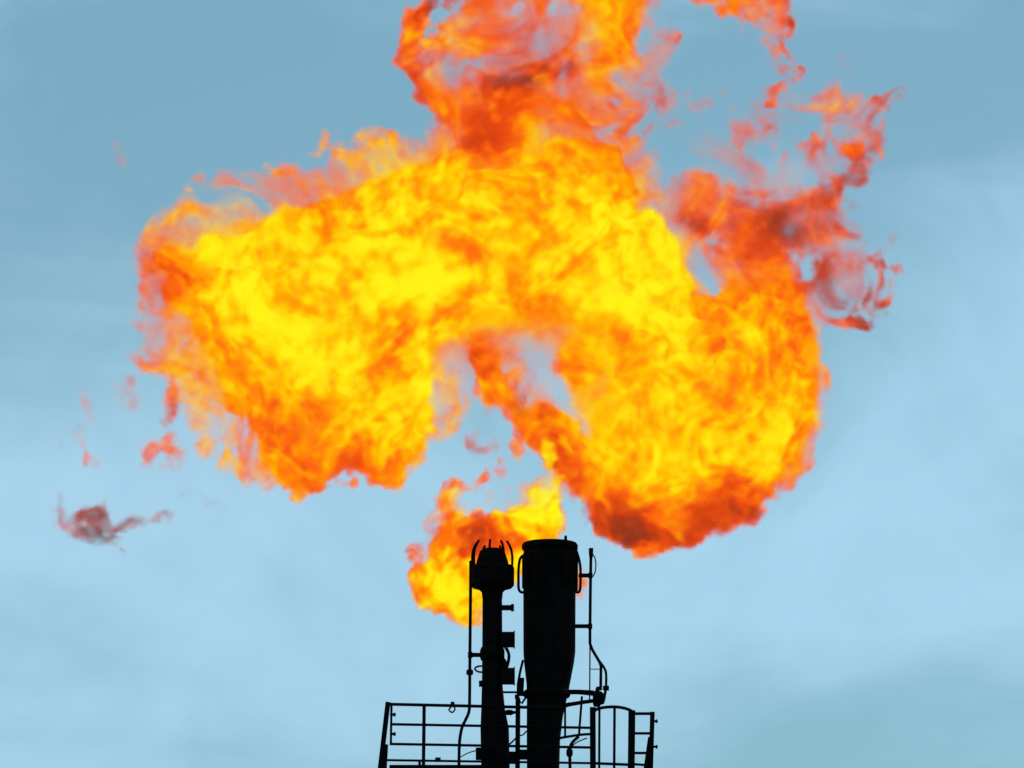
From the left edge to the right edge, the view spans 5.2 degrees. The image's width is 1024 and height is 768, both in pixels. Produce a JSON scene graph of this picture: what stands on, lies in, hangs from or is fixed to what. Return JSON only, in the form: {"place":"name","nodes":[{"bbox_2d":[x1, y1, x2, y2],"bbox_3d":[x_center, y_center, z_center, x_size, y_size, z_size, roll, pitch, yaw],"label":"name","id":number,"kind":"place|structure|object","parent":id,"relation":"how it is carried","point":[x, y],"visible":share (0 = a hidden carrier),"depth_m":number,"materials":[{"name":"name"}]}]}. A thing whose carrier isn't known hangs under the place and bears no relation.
{"place":"outdoors","nodes":[
{"label":"outdoors","id":0,"kind":"place"},
{"bbox_2d":[0,0,1023,767],"label":"sky","id":1,"kind":"structure","parent":0,"point":[306,306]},
{"label":"ground","id":2,"kind":"structure","parent":0,"visible":0},
{"bbox_2d":[471,539,514,767],"bbox_3d":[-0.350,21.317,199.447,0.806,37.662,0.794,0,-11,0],"label":"pilot stack","id":3,"kind":"object","parent":2,"relation":"on","point":[492,575],"visible":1,"depth_m":202.49,"materials":[{"name":"metal"}]},
{"bbox_2d":[457,561,480,764],"bbox_3d":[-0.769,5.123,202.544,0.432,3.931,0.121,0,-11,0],"label":"gas pipe","id":4,"kind":"object","parent":3,"relation":"attached to","point":[469,671],"visible":1,"depth_m":202.54,"materials":[{"name":"metal"}]},
{"bbox_2d":[515,535,581,767],"bbox_3d":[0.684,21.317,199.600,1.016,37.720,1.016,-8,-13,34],"label":"flare stack","id":5,"kind":"object","parent":2,"relation":"on","point":[550,591],"visible":1,"depth_m":202.50,"materials":[{"name":"metal"}]},
{"bbox_2d":[389,761,492,767],"bbox_3d":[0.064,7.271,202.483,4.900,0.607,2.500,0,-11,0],"label":"platform","id":6,"kind":"structure","parent":5,"relation":"attached to","point":[419,765],"depth_m":201.35,"materials":[{"name":"paint"}]},
{"bbox_2d":[378,702,589,767],"bbox_3d":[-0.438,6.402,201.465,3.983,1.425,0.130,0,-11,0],"label":"guard rail","id":7,"kind":"object","parent":6,"relation":"on","point":[383,759],"visible":1,"depth_m":201.48,"materials":[{"name":"metal"}]},
{"bbox_2d":[590,705,634,767],"bbox_3d":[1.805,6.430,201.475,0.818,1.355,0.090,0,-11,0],"label":"ladder cage","id":8,"kind":"object","parent":6,"relation":"on","point":[631,740],"visible":1,"depth_m":201.46,"materials":[{"name":"paint"}]},
{"bbox_2d":[635,712,657,767],"bbox_3d":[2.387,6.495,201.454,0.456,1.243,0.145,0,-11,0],"label":"guard rail","id":9,"kind":"object","parent":6,"relation":"on","point":[649,755],"visible":1,"depth_m":201.42,"materials":[{"name":"metal"}]},
{"bbox_2d":[503,691,526,767],"bbox_3d":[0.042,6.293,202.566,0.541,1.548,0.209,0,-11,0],"label":"drain pipe","id":10,"kind":"object","parent":5,"relation":"attached to","point":[518,754],"visible":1,"depth_m":202.57,"materials":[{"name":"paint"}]},
{"bbox_2d":[559,690,593,767],"bbox_3d":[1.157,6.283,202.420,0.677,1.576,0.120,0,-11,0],"label":"manifold","id":11,"kind":"object","parent":5,"relation":"attached to","point":[569,751],"visible":1,"depth_m":202.46,"materials":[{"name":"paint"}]},
{"bbox_2d":[575,548,608,706],"bbox_3d":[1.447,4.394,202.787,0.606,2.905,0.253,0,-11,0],"label":"ignition conduit","id":12,"kind":"object","parent":5,"relation":"attached to","point":[599,697],"visible":1,"depth_m":202.69,"materials":[{"name":"metal"}]}
]}

